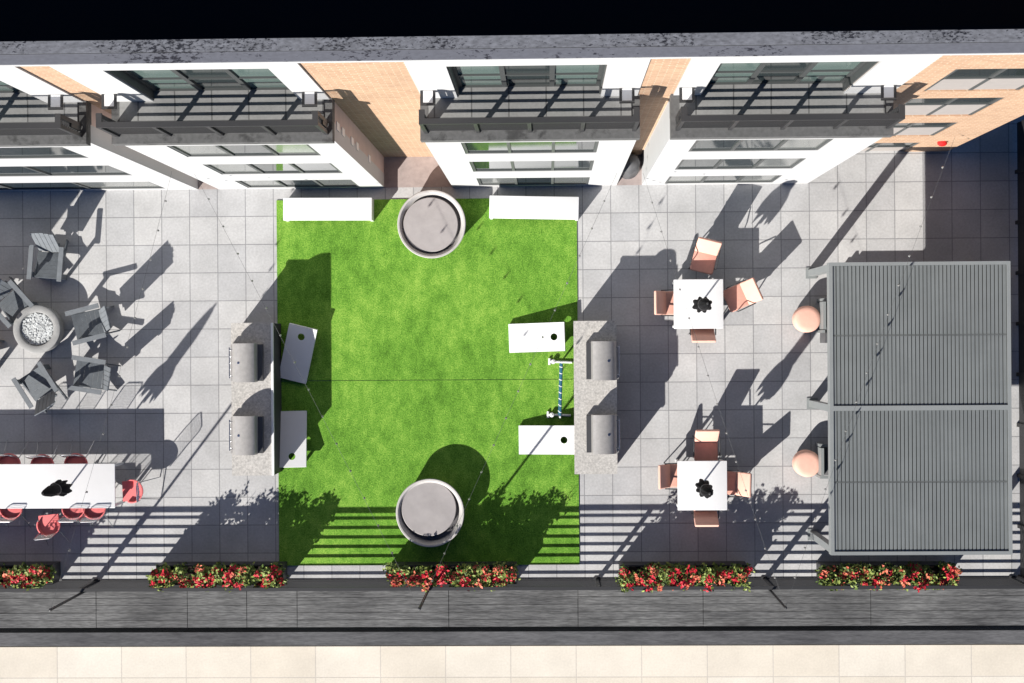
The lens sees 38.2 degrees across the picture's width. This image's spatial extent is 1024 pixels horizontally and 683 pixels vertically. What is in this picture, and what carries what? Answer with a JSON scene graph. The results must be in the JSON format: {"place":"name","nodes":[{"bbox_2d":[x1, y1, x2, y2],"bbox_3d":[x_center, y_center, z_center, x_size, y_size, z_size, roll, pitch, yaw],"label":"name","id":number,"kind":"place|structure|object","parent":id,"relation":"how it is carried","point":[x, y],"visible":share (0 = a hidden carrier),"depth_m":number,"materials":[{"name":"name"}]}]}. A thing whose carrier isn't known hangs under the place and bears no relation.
{"place":"outdoors","nodes":[
{"label":"outdoors","id":0,"kind":"place"},
{"bbox_2d":[198,154,641,188],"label":"recess paving","id":1,"kind":"structure","parent":0,"point":[413,172],"depth_m":32.05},
{"bbox_2d":[620,154,639,178],"bbox_3d":[2.492,-3.758,31.457,0.509,0.980,0.507,0,90,1],"label":"covered barbecue","id":2,"kind":"object","parent":1,"relation":"on","point":[631,168],"visible":0.61,"depth_m":31.06,"materials":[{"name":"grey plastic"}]},
{"bbox_2d":[0,115,1023,579],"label":"terrace paving","id":3,"kind":"structure","parent":0,"point":[760,363],"depth_m":31.96,"materials":[{"name":"tile"}]},
{"bbox_2d":[0,440,28,463],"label":"wire chair","id":4,"kind":"object","parent":3,"relation":"on","point":[8,458],"visible":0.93,"depth_m":31.80,"materials":[{"name":"red metal"}]},
{"bbox_2d":[0,508,30,527],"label":"wire chair","id":5,"kind":"object","parent":3,"relation":"on","point":[10,514],"visible":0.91,"depth_m":31.80,"materials":[{"name":"red metal"}]},
{"bbox_2d":[0,276,37,327],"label":"adirondack chair","id":6,"kind":"object","parent":3,"relation":"on","point":[15,302],"visible":0.97,"depth_m":31.91,"materials":[{"name":"grey wood"}]},
{"bbox_2d":[0,561,60,590],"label":"flower trough","id":7,"kind":"object","parent":3,"relation":"on","point":[28,575],"visible":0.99,"depth_m":31.41,"materials":[{"name":"brown metal"}]},
{"bbox_2d":[13,305,63,352],"bbox_3d":[-10.247,-0.270,32.044,1.040,0.430,1.040,0,90,1],"label":"fire pit","id":8,"kind":"object","parent":3,"relation":"on","point":[38,328],"visible":1,"depth_m":31.88,"materials":[{"name":"grey concrete"}]},
{"bbox_2d":[11,361,67,415],"bbox_3d":[-10.160,1.044,31.759,0.750,0.996,1.006,-32,89,1],"label":"adirondack chair","id":9,"kind":"object","parent":3,"relation":"on","point":[45,386],"visible":1,"depth_m":31.88,"materials":[{"name":"grey wood"}]},
{"bbox_2d":[26,441,59,463],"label":"wire chair","id":10,"kind":"object","parent":3,"relation":"on","point":[41,459],"visible":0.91,"depth_m":31.78,"materials":[{"name":"red metal"}]},
{"bbox_2d":[26,232,68,281],"bbox_3d":[-10.001,-1.812,31.754,0.750,0.996,1.006,5,90,1],"label":"adirondack chair","id":11,"kind":"object","parent":3,"relation":"on","point":[49,263],"visible":1,"depth_m":31.84,"materials":[{"name":"grey wood"}]},
{"bbox_2d":[33,511,69,545],"bbox_3d":[-9.948,4.053,31.752,0.510,1.016,0.767,-6,90,1],"label":"wire chair","id":12,"kind":"object","parent":3,"relation":"on","point":[47,526],"visible":0.98,"depth_m":31.78,"materials":[{"name":"red metal"}]},
{"bbox_2d":[41,479,72,496],"bbox_3d":[-9.413,3.059,30.950,0.520,2.580,0.520,0,90,1],"label":"closed parasol","id":13,"kind":"object","parent":3,"relation":"on","point":[60,487],"visible":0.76,"depth_m":30.45,"materials":[{"name":"black fabric"}]},
{"bbox_2d":[0,462,123,508],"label":"long table","id":14,"kind":"object","parent":3,"relation":"on","point":[23,485],"visible":0.99,"depth_m":31.49,"materials":[{"name":"white paint"}]},
{"bbox_2d":[57,508,92,527],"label":"wire chair","id":15,"kind":"object","parent":3,"relation":"on","point":[71,514],"visible":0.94,"depth_m":31.76,"materials":[{"name":"red metal"}]},
{"bbox_2d":[60,440,94,463],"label":"wire chair","id":16,"kind":"object","parent":3,"relation":"on","point":[75,458],"visible":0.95,"depth_m":31.76,"materials":[{"name":"red fabric"}]},
{"bbox_2d":[65,303,120,345],"bbox_3d":[-9.010,-0.402,31.731,1.006,0.996,0.750,-14,90,1],"label":"adirondack chair","id":17,"kind":"object","parent":3,"relation":"on","point":[96,322],"visible":1,"depth_m":31.87,"materials":[{"name":"grey wood"}]},
{"bbox_2d":[67,355,120,394],"bbox_3d":[-8.987,0.735,31.730,1.006,0.996,0.750,9,90,1],"label":"adirondack chair","id":18,"kind":"object","parent":3,"relation":"on","point":[99,369],"visible":1,"depth_m":31.87,"materials":[{"name":"grey wood"}]},
{"bbox_2d":[79,508,112,527],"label":"wire chair","id":19,"kind":"object","parent":3,"relation":"on","point":[93,514],"visible":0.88,"depth_m":31.75,"materials":[{"name":"red metal"}]},
{"bbox_2d":[122,477,159,502],"bbox_3d":[-8.050,3.210,31.705,0.767,1.016,0.510,-2,90,1],"label":"wire chair","id":20,"kind":"object","parent":3,"relation":"on","point":[132,491],"visible":1,"depth_m":31.73,"materials":[{"name":"red metal"}]},
{"bbox_2d":[146,561,288,592],"bbox_3d":[-6.261,5.003,31.552,2.980,1.224,0.595,0,90,1],"label":"flower trough","id":21,"kind":"object","parent":3,"relation":"on","point":[240,574],"visible":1,"depth_m":31.27,"materials":[{"name":"brown metal"}]},
{"bbox_2d":[231,323,281,475],"bbox_3d":[-5.468,1.219,31.658,0.896,0.970,3.228,0,90,1],"label":"grill counter","id":22,"kind":"object","parent":3,"relation":"on","point":[262,398],"visible":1,"depth_m":31.20,"materials":[{"name":"stone"}]},
{"bbox_2d":[229,416,263,454],"bbox_3d":[-5.600,1.967,31.013,0.707,0.380,0.812,0,90,1],"label":"grill","id":23,"kind":"object","parent":22,"relation":"on","point":[247,435],"visible":1,"depth_m":30.86,"materials":[{"name":"grey metal"}]},
{"bbox_2d":[229,343,263,381],"bbox_3d":[-5.605,0.446,31.013,0.707,0.380,0.812,0,90,1],"label":"grill","id":24,"kind":"object","parent":22,"relation":"on","point":[247,362],"visible":1,"depth_m":30.86,"materials":[{"name":"grey metal"}]},
{"bbox_2d":[276,198,578,565],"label":"turf","id":25,"kind":"structure","parent":3,"relation":"on","point":[376,299],"depth_m":32.03,"materials":[{"name":"green plant"}]},
{"bbox_2d":[279,411,306,467],"bbox_3d":[-4.752,2.112,31.950,0.620,0.308,1.213,-1,90,1],"label":"cornhole board","id":26,"kind":"object","parent":25,"relation":"on","point":[293,433],"visible":0.96,"depth_m":31.91,"materials":[{"name":"white paint"}]},
{"bbox_2d":[280,323,317,383],"bbox_3d":[-4.630,0.259,31.946,0.620,0.308,1.213,14,90,1],"label":"cornhole board","id":27,"kind":"object","parent":25,"relation":"on","point":[299,351],"visible":0.97,"depth_m":31.90,"materials":[{"name":"white paint"}]},
{"bbox_2d":[283,198,373,220],"bbox_3d":[-3.949,-2.840,31.876,1.907,0.458,0.485,0,90,1],"label":"bench","id":28,"kind":"object","parent":25,"relation":"on","point":[328,208],"visible":1,"depth_m":31.65,"materials":[{"name":"white paint"}]},
{"bbox_2d":[396,479,463,546],"bbox_3d":[-1.746,3.664,31.803,1.465,0.500,1.465,0,90,1],"label":"round planter","id":29,"kind":"object","parent":25,"relation":"on","point":[429,512],"visible":1,"depth_m":31.61,"materials":[{"name":"concrete"}]},
{"bbox_2d":[397,190,465,257],"bbox_3d":[-1.714,-2.510,31.800,1.465,0.500,1.465,0,90,1],"label":"round planter","id":30,"kind":"object","parent":25,"relation":"on","point":[431,223],"visible":1,"depth_m":31.61,"materials":[{"name":"concrete"}]},
{"bbox_2d":[489,195,578,220],"bbox_3d":[0.475,-2.862,31.768,1.907,0.458,0.485,1,90,1],"label":"bench","id":31,"kind":"object","parent":25,"relation":"on","point":[533,207],"visible":1,"depth_m":31.54,"materials":[{"name":"white paint"}]},
{"bbox_2d":[508,322,565,352],"bbox_3d":[0.537,-0.087,31.820,1.213,0.308,0.620,-2,90,1],"label":"cornhole board","id":32,"kind":"object","parent":25,"relation":"on","point":[526,337],"visible":1,"depth_m":31.78,"materials":[{"name":"white paint"}]},
{"bbox_2d":[519,425,573,454],"bbox_3d":[0.751,2.120,31.816,1.213,0.308,0.620,-1,90,1],"label":"cornhole board","id":33,"kind":"object","parent":25,"relation":"on","point":[539,439],"visible":0.85,"depth_m":31.78,"materials":[{"name":"white paint"}]},
{"bbox_2d":[547,358,571,417],"bbox_3d":[1.016,1.015,31.487,0.518,0.956,1.288,2,90,1],"label":"ladder toss game","id":34,"kind":"object","parent":25,"relation":"on","point":[553,361],"visible":1,"depth_m":31.65,"materials":[{"name":"white paint"}]},
{"bbox_2d":[382,561,520,591],"bbox_3d":[-1.286,4.977,31.425,2.957,1.234,0.612,0,90,1],"label":"flower trough","id":35,"kind":"object","parent":3,"relation":"on","point":[480,574],"visible":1,"depth_m":31.16,"materials":[{"name":"brown metal"}]},
{"bbox_2d":[59,577,1023,591],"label":"kerb","id":36,"kind":"structure","parent":3,"relation":"on","point":[549,579],"depth_m":31.98,"materials":[{"name":"black concrete"}]},
{"bbox_2d":[0,589,1023,627],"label":"parapet ledge","id":37,"kind":"object","parent":36,"relation":"on","point":[582,608],"visible":0.94,"depth_m":31.98,"materials":[{"name":"grey wood"}]},
{"bbox_2d":[0,575,1023,591],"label":"terrace railing","id":38,"kind":"object","parent":36,"relation":"on","point":[597,583],"visible":0.66,"depth_m":31.14,"materials":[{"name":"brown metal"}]},
{"bbox_2d":[49,592,84,611],"bbox_3d":[-9.136,5.307,30.769,0.080,2.930,0.120,0,90,1],"label":"light pole","id":39,"kind":"object","parent":38,"relation":"attached to","point":[65,601],"visible":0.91,"depth_m":30.24,"materials":[{"name":"brown metal"}]},
{"bbox_2d":[51,172,171,606],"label":"string lights","id":40,"kind":"object","parent":39,"relation":"hanging from","point":[115,386],"visible":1,"depth_m":29.45,"materials":[{"name":"grey"}]},
{"bbox_2d":[418,591,428,610],"bbox_3d":[-1.793,5.253,30.590,0.080,2.930,0.120,0,90,1],"label":"light pole","id":41,"kind":"object","parent":38,"relation":"attached to","point":[422,602],"visible":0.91,"depth_m":29.87,"materials":[{"name":"brown metal"}]},
{"bbox_2d":[195,175,418,606],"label":"string lights","id":42,"kind":"object","parent":41,"relation":"hanging from","point":[280,335],"visible":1,"depth_m":29.34,"materials":[{"name":"grey"}]},
{"bbox_2d":[420,176,615,606],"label":"string lights","id":43,"kind":"object","parent":41,"relation":"hanging from","point":[517,391],"visible":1,"depth_m":29.26,"materials":[{"name":"grey"}]},
{"bbox_2d":[768,590,786,608],"bbox_3d":[5.405,5.200,30.414,0.080,2.930,0.120,0,90,1],"label":"light pole","id":44,"kind":"object","parent":38,"relation":"attached to","point":[777,599],"visible":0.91,"depth_m":29.85,"materials":[{"name":"brown metal"}]},
{"bbox_2d":[643,174,784,604],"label":"string lights","id":45,"kind":"object","parent":44,"relation":"hanging from","point":[755,519],"visible":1,"depth_m":29.15,"materials":[{"name":"grey"}]},
{"bbox_2d":[786,138,954,604],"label":"string lights","id":46,"kind":"object","parent":44,"relation":"hanging from","point":[942,167],"visible":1,"depth_m":29.09,"materials":[{"name":"grey"}]},
{"bbox_2d":[573,321,617,473],"bbox_3d":[1.766,1.176,31.496,0.900,0.942,3.220,0,90,1],"label":"grill counter","id":47,"kind":"object","parent":3,"relation":"on","point":[595,397],"visible":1,"depth_m":31.03,"materials":[{"name":"stone"}]},
{"bbox_2d":[586,415,619,453],"bbox_3d":[1.912,1.935,30.830,0.707,0.380,0.812,0,90,1],"label":"grill","id":48,"kind":"object","parent":47,"relation":"on","point":[602,434],"visible":1,"depth_m":30.68,"materials":[{"name":"grey metal"}]},
{"bbox_2d":[586,341,619,379],"bbox_3d":[1.907,0.402,30.830,0.707,0.380,0.812,0,90,1],"label":"grill","id":49,"kind":"object","parent":47,"relation":"on","point":[602,359],"visible":1,"depth_m":30.68,"materials":[{"name":"grey metal"}]},
{"bbox_2d":[654,289,673,315],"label":"dining chair","id":50,"kind":"object","parent":3,"relation":"on","point":[663,302],"visible":0.73,"depth_m":31.34,"materials":[{"name":"orange fabric"}]},
{"bbox_2d":[658,462,677,489],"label":"dining chair","id":51,"kind":"object","parent":3,"relation":"on","point":[667,475],"visible":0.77,"depth_m":31.30,"materials":[{"name":"brown metal"}]},
{"bbox_2d":[615,561,755,592],"bbox_3d":[3.667,4.964,31.311,2.979,1.221,0.603,0,90,1],"label":"flower trough","id":52,"kind":"object","parent":3,"relation":"on","point":[682,574],"visible":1,"depth_m":30.98,"materials":[{"name":"brown metal"}]},
{"bbox_2d":[672,279,722,328],"bbox_3d":[3.946,-0.792,31.534,1.042,0.758,1.042,0,90,1],"label":"square table","id":53,"kind":"object","parent":3,"relation":"on","point":[691,290],"visible":0.98,"depth_m":31.16,"materials":[{"name":"white paint"}]},
{"bbox_2d":[692,296,711,312],"bbox_3d":[3.933,-0.759,30.673,0.520,2.480,0.520,0,90,1],"label":"closed parasol","id":54,"kind":"object","parent":53,"relation":"on","point":[703,305],"visible":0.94,"depth_m":30.13,"materials":[{"name":"black fabric"}]},
{"bbox_2d":[676,459,726,509],"bbox_3d":[4.026,3.039,31.533,1.042,0.758,1.042,0,90,1],"label":"square table","id":55,"kind":"object","parent":3,"relation":"on","point":[690,474],"visible":0.98,"depth_m":31.16,"materials":[{"name":"white paint"}]},
{"bbox_2d":[689,329,715,342],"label":"dining chair","id":56,"kind":"object","parent":3,"relation":"on","point":[705,335],"visible":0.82,"depth_m":31.21,"materials":[{"name":"orange fabric"}]},
{"bbox_2d":[695,479,712,498],"bbox_3d":[3.975,3.038,30.673,0.520,2.480,0.520,0,90,1],"label":"closed parasol","id":57,"kind":"object","parent":3,"relation":"on","point":[704,489],"visible":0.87,"depth_m":30.13,"materials":[{"name":"black fabric"}]},
{"bbox_2d":[691,510,718,526],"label":"dining chair","id":58,"kind":"object","parent":3,"relation":"on","point":[705,518],"visible":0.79,"depth_m":31.23,"materials":[{"name":"orange fabric"}]},
{"bbox_2d":[688,237,721,274],"bbox_3d":[4.109,-1.813,31.483,0.574,0.856,0.698,14,90,1],"label":"dining chair","id":59,"kind":"object","parent":3,"relation":"on","point":[706,251],"visible":1,"depth_m":31.43,"materials":[{"name":"pink fabric"}]},
{"bbox_2d":[693,429,720,460],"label":"dining chair","id":60,"kind":"object","parent":3,"relation":"on","point":[705,447],"visible":1,"depth_m":31.43,"materials":[{"name":"brown metal"}]},
{"bbox_2d":[727,470,751,496],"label":"dining chair","id":61,"kind":"object","parent":3,"relation":"on","point":[735,484],"visible":0.83,"depth_m":31.30,"materials":[{"name":"brown metal"}]},
{"bbox_2d":[723,278,762,311],"bbox_3d":[4.884,-0.980,31.464,0.698,0.856,0.574,-24,89,1],"label":"dining chair","id":62,"kind":"object","parent":3,"relation":"on","point":[741,294],"visible":0.98,"depth_m":31.41,"materials":[{"name":"brown metal"}]},
{"bbox_2d":[792,450,818,476],"bbox_3d":[6.302,2.606,31.632,0.570,0.450,0.570,0,90,1],"label":"pouf","id":63,"kind":"object","parent":3,"relation":"on","point":[805,463],"visible":1,"depth_m":31.41,"materials":[{"name":"pink fabric"}]},
{"bbox_2d":[792,306,819,331],"bbox_3d":[6.302,-0.479,31.631,0.570,0.450,0.570,0,90,1],"label":"pouf","id":64,"kind":"object","parent":3,"relation":"on","point":[805,318],"visible":1,"depth_m":31.41,"materials":[{"name":"pink fabric"}]},
{"bbox_2d":[815,442,827,478],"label":"lounge chair","id":65,"kind":"object","parent":3,"relation":"on","point":[822,451],"visible":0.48,"depth_m":31.32,"materials":[{"name":"grey metal"}]},
{"bbox_2d":[817,298,826,332],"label":"lounge chair","id":66,"kind":"object","parent":3,"relation":"on","point":[822,310],"visible":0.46,"depth_m":31.25,"materials":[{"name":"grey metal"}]},
{"bbox_2d":[820,303,934,342],"bbox_3d":[8.029,-0.404,31.439,2.800,0.750,0.850,0,90,1],"label":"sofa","id":67,"kind":"object","parent":3,"relation":"on","point":[823,337],"visible":0.1,"depth_m":31.37,"materials":[{"name":"grey fabric"}]},
{"bbox_2d":[814,560,962,592],"bbox_3d":[7.896,4.940,31.212,3.029,1.214,0.604,0,90,1],"label":"flower trough","id":68,"kind":"object","parent":3,"relation":"on","point":[879,573],"visible":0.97,"depth_m":30.94,"materials":[{"name":"brown metal"}]},
{"bbox_2d":[806,261,1012,554],"bbox_3d":[8.163,1.330,30.601,3.679,2.420,5.877,0,90,1],"label":"pergola","id":69,"kind":"object","parent":3,"relation":"on","point":[923,465],"visible":1,"depth_m":29.43,"materials":[{"name":"grey metal"}]},
{"bbox_2d":[1015,120,1023,580],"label":"privacy screen","id":70,"kind":"object","parent":3,"relation":"on","point":[1019,171],"visible":1,"depth_m":31.49,"materials":[{"name":"black metal"}]},
{"bbox_2d":[0,0,1023,190],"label":"apartment building","id":71,"kind":"structure","parent":0,"point":[154,94],"depth_m":23.32,"materials":[{"name":"white paint"}]},
{"bbox_2d":[0,81,24,92],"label":"balcony door","id":72,"kind":"structure","parent":71,"relation":"in","point":[4,88],"depth_m":24.16,"materials":[{"name":"grey"}]},
{"bbox_2d":[0,147,87,158],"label":"window","id":73,"kind":"structure","parent":71,"relation":"in","point":[18,152],"depth_m":26.18,"materials":[{"name":"grey"}]},
{"bbox_2d":[0,165,130,175],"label":"window","id":74,"kind":"structure","parent":71,"relation":"in","point":[9,170],"depth_m":28.86,"materials":[{"name":"grey"}]},
{"bbox_2d":[0,182,162,189],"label":"window","id":75,"kind":"structure","parent":71,"relation":"in","point":[64,185],"depth_m":31.59,"materials":[{"name":"grey"}]},
{"bbox_2d":[108,69,289,98],"bbox_3d":[-4.723,-4.099,22.872,2.423,2.752,0.218,0,90,1],"label":"balcony door","id":76,"kind":"structure","parent":71,"relation":"in","point":[147,82],"depth_m":23.32,"materials":[{"name":"grey"}]},
{"bbox_2d":[168,144,319,156],"bbox_3d":[-4.646,-3.374,25.808,2.423,1.552,0.068,0,90,1],"label":"window","id":77,"kind":"structure","parent":71,"relation":"in","point":[300,149],"depth_m":25.98,"materials":[{"name":"grey"}]},
{"bbox_2d":[203,163,341,173],"bbox_3d":[-4.580,-3.375,28.519,2.423,1.696,0.068,0,90,1],"label":"window","id":78,"kind":"structure","parent":71,"relation":"in","point":[301,167],"depth_m":28.71,"materials":[{"name":"grey"}]},
{"bbox_2d":[237,180,357,186],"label":"window","id":79,"kind":"structure","parent":71,"relation":"in","point":[264,183],"depth_m":31.44,"materials":[{"name":"grey"}]},
{"bbox_2d":[447,65,606,95],"bbox_3d":[0.245,-4.135,22.751,2.340,2.752,0.218,0,90,1],"label":"balcony door","id":80,"kind":"structure","parent":71,"relation":"in","point":[534,75],"depth_m":23.24,"materials":[{"name":"grey"}]},
{"bbox_2d":[461,141,598,153],"bbox_3d":[0.321,-3.411,25.687,2.340,1.552,0.068,0,90,1],"label":"window","id":81,"kind":"structure","parent":71,"relation":"in","point":[583,146],"depth_m":25.86,"materials":[{"name":"grey"}]},
{"bbox_2d":[470,160,593,171],"bbox_3d":[0.388,-3.412,28.398,2.340,1.696,0.068,0,90,1],"label":"window","id":82,"kind":"structure","parent":71,"relation":"in","point":[495,165],"depth_m":28.58,"materials":[{"name":"grey"}]},
{"bbox_2d":[477,177,589,184],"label":"window","id":83,"kind":"structure","parent":71,"relation":"in","point":[563,180],"depth_m":31.33,"materials":[{"name":"grey"}]},
{"bbox_2d":[665,175,781,182],"bbox_3d":[4.410,-3.442,30.989,2.315,1.440,0.068,0,90,1],"label":"window","id":84,"kind":"structure","parent":71,"relation":"in","point":[762,178],"depth_m":31.21,"materials":[{"name":"grey"}]},
{"bbox_2d":[676,158,805,168],"bbox_3d":[4.344,-3.441,28.301,2.315,1.696,0.068,0,90,1],"label":"window","id":85,"kind":"structure","parent":71,"relation":"in","point":[786,162],"depth_m":28.48,"materials":[{"name":"grey"}]},
{"bbox_2d":[689,139,832,150],"bbox_3d":[4.278,-3.440,25.590,2.315,1.552,0.068,0,90,1],"label":"window","id":86,"kind":"structure","parent":71,"relation":"in","point":[771,144],"depth_m":25.75,"materials":[{"name":"grey"}]},
{"bbox_2d":[703,61,878,91],"bbox_3d":[4.201,-4.164,22.655,2.315,2.752,0.218,0,90,1],"label":"balcony door","id":87,"kind":"structure","parent":71,"relation":"in","point":[846,73],"depth_m":23.12,"materials":[{"name":"grey"}]},
{"bbox_2d":[862,143,917,151],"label":"window","id":88,"kind":"structure","parent":71,"relation":"in","point":[875,146],"depth_m":31.09,"materials":[{"name":"grey"}]},
{"bbox_2d":[894,122,957,135],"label":"window","id":89,"kind":"structure","parent":71,"relation":"in","point":[931,129],"depth_m":28.46,"materials":[{"name":"grey"}]},
{"bbox_2d":[905,97,1004,115],"bbox_3d":[7.511,-4.119,25.734,1.564,2.003,0.058,0,90,1],"label":"window","id":90,"kind":"structure","parent":71,"relation":"in","point":[917,106],"depth_m":25.70,"materials":[{"name":"grey"}]},
{"bbox_2d":[924,68,1023,90],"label":"window","id":91,"kind":"structure","parent":71,"relation":"in","point":[959,79],"depth_m":23.19,"materials":[{"name":"grey glass"}]},
{"bbox_2d":[0,644,1023,682],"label":"paving","id":92,"kind":"structure","parent":0,"point":[882,663],"depth_m":33.01,"materials":[{"name":"beige stone"}]},
{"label":"gutter","id":93,"kind":"structure","parent":0,"visible":0},
{"bbox_2d":[0,625,1023,645],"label":"wall","id":94,"kind":"structure","parent":93,"relation":"on","point":[583,635],"depth_m":32.47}
]}

